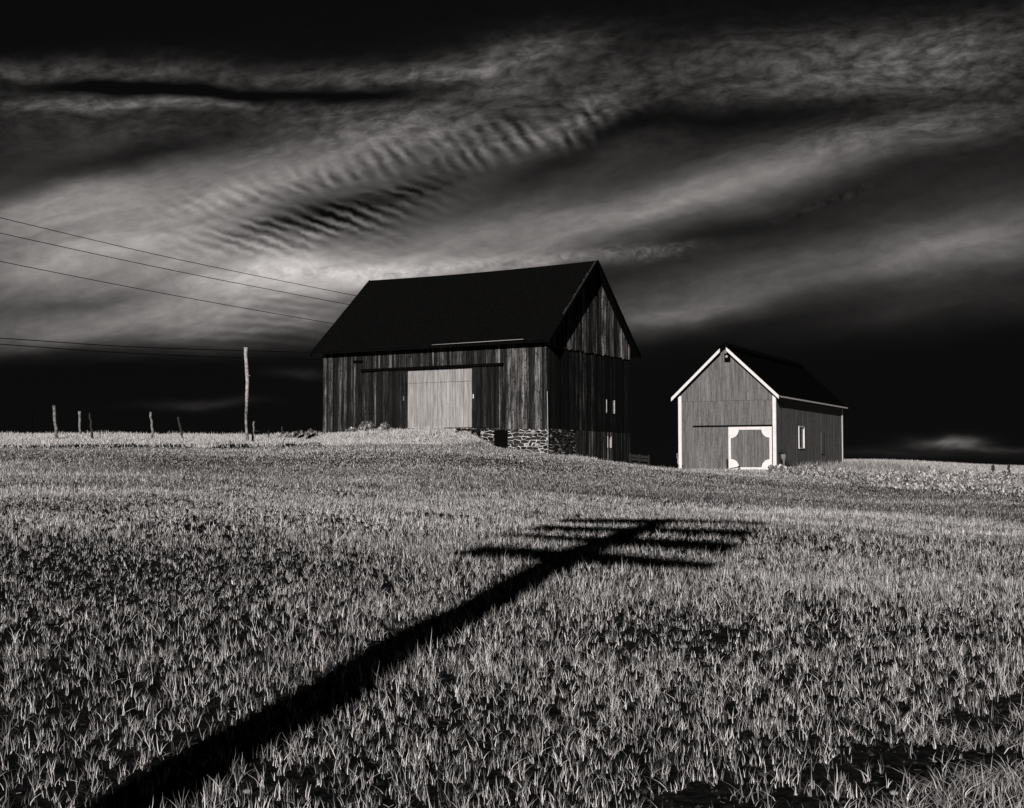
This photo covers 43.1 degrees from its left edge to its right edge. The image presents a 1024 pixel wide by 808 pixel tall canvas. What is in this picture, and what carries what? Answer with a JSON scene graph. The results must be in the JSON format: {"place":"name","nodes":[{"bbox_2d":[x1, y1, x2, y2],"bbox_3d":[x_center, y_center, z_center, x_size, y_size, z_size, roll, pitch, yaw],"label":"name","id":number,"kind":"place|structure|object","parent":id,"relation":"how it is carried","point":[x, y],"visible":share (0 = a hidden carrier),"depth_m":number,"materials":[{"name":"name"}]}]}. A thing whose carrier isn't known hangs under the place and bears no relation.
{"place":"outdoors","nodes":[
{"label":"outdoors","id":0,"kind":"place"},
{"bbox_2d":[0,430,1023,807],"bbox_3d":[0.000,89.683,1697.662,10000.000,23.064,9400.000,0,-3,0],"label":"ground","id":1,"kind":"structure","parent":0,"point":[698,792],"depth_m":8.43,"materials":[{"name":"grey plant"}]},
{"bbox_2d":[31,410,32,433],"bbox_3d":[-22.538,1.054,61.023,0.119,1.541,0.122,1,-3,-23],"label":"fence post","id":2,"kind":"object","parent":1,"relation":"on","point":[32,421],"visible":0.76,"depth_m":61.01,"materials":[{"name":"black wood"}]},
{"bbox_2d":[52,405,57,438],"bbox_3d":[-20.035,0.966,57.012,0.348,1.820,0.187,0,-3,0],"label":"fence post","id":3,"kind":"object","parent":1,"relation":"on","point":[55,423],"visible":0.81,"depth_m":56.97,"materials":[{"name":"grey wood"}]},
{"bbox_2d":[78,411,81,434],"bbox_3d":[-19.978,1.080,60.016,0.187,1.507,0.158,-1,-3,22],"label":"fence post","id":4,"kind":"object","parent":1,"relation":"on","point":[79,421],"visible":0.75,"depth_m":59.99,"materials":[{"name":"grey wood"}]},
{"bbox_2d":[89,413,93,437],"bbox_3d":[-18.605,1.130,57.513,0.300,1.475,0.159,-1,-3,14],"label":"fence post","id":5,"kind":"object","parent":1,"relation":"on","point":[92,436],"visible":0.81,"depth_m":57.49,"materials":[{"name":"grey wood"}]},
{"bbox_2d":[149,412,153,437],"bbox_3d":[-15.806,1.130,57.013,0.260,1.557,0.149,0,-3,0],"label":"fence post","id":6,"kind":"object","parent":1,"relation":"on","point":[151,426],"visible":0.75,"depth_m":56.98,"materials":[{"name":"grey wood"}]},
{"bbox_2d":[177,417,183,437],"bbox_3d":[-14.620,1.232,57.505,0.451,1.333,0.128,0,-3,0],"label":"fence post","id":7,"kind":"object","parent":1,"relation":"on","point":[179,424],"visible":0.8,"depth_m":57.47,"materials":[{"name":"grey wood"}]},
{"bbox_2d":[244,347,249,440],"bbox_3d":[-11.445,-0.242,56.045,0.304,4.423,0.224,0,-3,0],"label":"weathered pole","id":8,"kind":"object","parent":1,"relation":"on","point":[247,375],"visible":0.85,"depth_m":56.04,"materials":[{"name":"grey wood"}]},
{"bbox_2d":[252,421,254,440],"bbox_3d":[-11.266,1.355,56.512,0.147,1.216,0.137,1,-3,-22],"label":"fence post","id":9,"kind":"object","parent":1,"relation":"on","point":[253,429],"visible":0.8,"depth_m":56.47,"materials":[{"name":"grey wood"}]},
{"bbox_2d":[277,433,292,437],"bbox_3d":[-10.589,1.538,60.509,0.880,0.403,0.866,0,-3,0],"label":"weed bush","id":10,"kind":"object","parent":1,"relation":"on","point":[289,435],"visible":0.65,"depth_m":60.30,"materials":[{"name":"grey plant"}]},
{"bbox_2d":[291,430,308,437],"bbox_3d":[-9.977,1.449,60.985,0.924,0.514,0.935,0,-3,0],"label":"weed bush","id":11,"kind":"object","parent":1,"relation":"on","point":[297,433],"visible":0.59,"depth_m":60.80,"materials":[{"name":"grey plant"}]},
{"bbox_2d":[307,429,317,437],"bbox_3d":[-9.507,1.409,61.492,0.654,0.538,0.694,0,-3,0],"label":"weed bush","id":12,"kind":"object","parent":1,"relation":"on","point":[310,432],"visible":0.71,"depth_m":61.40,"materials":[{"name":"grey plant"}]},
{"bbox_2d":[345,427,357,432],"bbox_3d":[-7.828,1.317,63.814,0.738,0.434,0.761,1,-3,-21],"label":"weed bush","id":13,"kind":"object","parent":1,"relation":"on","point":[350,429],"visible":0.67,"depth_m":63.70,"materials":[{"name":"grey plant"}]},
{"bbox_2d":[357,420,375,431],"bbox_3d":[-7.077,1.128,63.411,0.975,0.667,0.912,0,-3,0],"label":"weed bush","id":14,"kind":"object","parent":1,"relation":"on","point":[363,426],"visible":0.86,"depth_m":63.22,"materials":[{"name":"grey plant"}]},
{"bbox_2d":[379,421,390,431],"bbox_3d":[-6.179,1.136,62.924,0.622,0.610,0.663,0,-3,0],"label":"weed bush","id":15,"kind":"object","parent":1,"relation":"on","point":[384,425],"visible":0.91,"depth_m":62.79,"materials":[{"name":"grey plant"}]},
{"bbox_2d":[455,428,480,437],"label":"retaining wall","id":16,"kind":"structure","parent":1,"relation":"on","point":[475,432],"depth_m":61.10,"materials":[{"name":"stone"}]},
{"bbox_2d":[310,260,640,462],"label":"barn","id":17,"kind":"structure","parent":1,"relation":"on","point":[534,359],"depth_m":63.88,"materials":[{"name":"black wood"}]},
{"bbox_2d":[0,261,333,323],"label":"overhead wire","id":18,"kind":"object","parent":17,"relation":"attached to","point":[163,293],"visible":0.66,"depth_m":61.61,"materials":[{"name":"black metal"}]},
{"bbox_2d":[0,233,348,304],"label":"overhead wire","id":19,"kind":"object","parent":17,"relation":"attached to","point":[167,269],"visible":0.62,"depth_m":61.68,"materials":[{"name":"black metal"}]},
{"bbox_2d":[0,217,355,295],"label":"overhead wire","id":20,"kind":"object","parent":17,"relation":"attached to","point":[173,258],"visible":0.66,"depth_m":61.97,"materials":[{"name":"black metal"}]},
{"bbox_2d":[0,344,703,363],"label":"overhead wire","id":21,"kind":"object","parent":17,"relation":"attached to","point":[231,357],"visible":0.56,"depth_m":66.51,"materials":[{"name":"black metal"}]},
{"bbox_2d":[0,338,708,358],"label":"overhead wire","id":22,"kind":"object","parent":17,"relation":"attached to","point":[230,350],"visible":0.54,"depth_m":66.25,"materials":[{"name":"black metal"}]},
{"bbox_2d":[378,370,405,428],"bbox_3d":[-5.987,-0.204,64.409,1.672,2.880,0.067,-2,-3,30],"label":"sliding door","id":23,"kind":"structure","parent":17,"relation":"in","point":[391,384],"depth_m":64.38,"materials":[{"name":"brown wood"}]},
{"bbox_2d":[408,369,437,427],"bbox_3d":[-4.368,-0.261,63.610,1.774,2.878,0.076,-2,-3,30],"label":"door","id":24,"kind":"structure","parent":17,"relation":"in","point":[422,384],"depth_m":63.58,"materials":[{"name":"grey wood"}]},
{"bbox_2d":[438,367,471,427],"bbox_3d":[-2.742,-0.305,62.667,1.946,2.877,0.076,-2,-3,30],"label":"door","id":25,"kind":"structure","parent":17,"relation":"in","point":[454,385],"depth_m":62.64,"materials":[{"name":"grey wood"}]},
{"bbox_2d":[472,366,498,427],"bbox_3d":[-1.261,-0.333,61.667,1.462,2.880,0.065,-2,-3,30],"label":"sliding door","id":26,"kind":"structure","parent":17,"relation":"in","point":[485,380],"depth_m":61.65,"materials":[{"name":"brown wood"}]},
{"bbox_2d":[494,430,507,448],"bbox_3d":[-0.509,2.000,61.139,0.708,1.550,0.125,-2,-3,30],"label":"basement door","id":27,"kind":"structure","parent":17,"relation":"in","point":[500,436],"depth_m":61.08,"materials":[{"name":"black wood"}]},
{"bbox_2d":[607,436,611,447],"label":"window","id":28,"kind":"structure","parent":17,"relation":"in","point":[609,438],"depth_m":65.68,"materials":[{"name":"grey glass"}]},
{"bbox_2d":[606,400,614,413],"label":"window","id":29,"kind":"structure","parent":17,"relation":"in","point":[610,404],"depth_m":65.89,"materials":[{"name":"black glass"}]},
{"bbox_2d":[0,442,1023,807],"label":"young grain","id":30,"kind":"object","parent":1,"relation":"on","point":[788,508],"visible":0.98,"depth_m":12.78},
{"bbox_2d":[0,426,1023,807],"bbox_3d":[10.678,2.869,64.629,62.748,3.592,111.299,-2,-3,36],"label":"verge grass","id":31,"kind":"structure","parent":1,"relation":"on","point":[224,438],"depth_m":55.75,"materials":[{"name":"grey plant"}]},
{"bbox_2d":[0,587,1023,807],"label":"soil clods","id":32,"kind":"object","parent":1,"relation":"on","point":[645,790],"visible":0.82,"depth_m":7.44,"materials":[{"name":"black soil"}]},
{"bbox_2d":[600,591,611,597],"bbox_3d":[0.815,1.652,11.255,0.097,0.066,0.103,0,-3,0],"label":"stone","id":33,"kind":"object","parent":1,"relation":"on","point":[605,593],"visible":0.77,"depth_m":11.22,"materials":[{"name":"grey stone"}]},
{"bbox_2d":[629,453,649,465],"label":"fence","id":34,"kind":"object","parent":1,"relation":"on","point":[638,456],"visible":0.61,"depth_m":65.93,"materials":[{"name":"wood"}]},
{"bbox_2d":[671,342,847,470],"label":"barn","id":35,"kind":"structure","parent":1,"relation":"on","point":[745,408],"depth_m":59.49,"materials":[{"name":"paint"}]},
{"bbox_2d":[728,426,772,469],"bbox_3d":[10.736,1.995,58.459,2.010,1.939,0.105,-1,-3,27],"label":"door","id":36,"kind":"structure","parent":35,"relation":"in","point":[748,447],"depth_m":58.43,"materials":[{"name":"paint"}]},
{"bbox_2d":[798,426,804,448],"bbox_3d":[13.807,1.600,61.936,0.080,1.076,1.010,-1,-3,27],"label":"window","id":37,"kind":"structure","parent":35,"relation":"in","point":[801,429],"depth_m":62.05,"materials":[{"name":"white paint"}]},
{"bbox_2d":[779,449,788,467],"bbox_3d":[12.224,2.455,58.313,0.454,0.847,0.238,1,-3,-23],"label":"old separator","id":38,"kind":"object","parent":1,"relation":"on","point":[783,456],"visible":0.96,"depth_m":58.29,"materials":[{"name":"metal"}]},
{"bbox_2d":[768,464,1023,497],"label":"broad leaved weeds","id":39,"kind":"object","parent":1,"relation":"on","point":[1004,482],"visible":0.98,"depth_m":47.05,"materials":[{"name":"grey plant"}]},
{"bbox_2d":[0,0,1023,467],"label":"sky","id":40,"kind":"structure","parent":0,"point":[833,188],"materials":[{"name":"black"}]}
]}

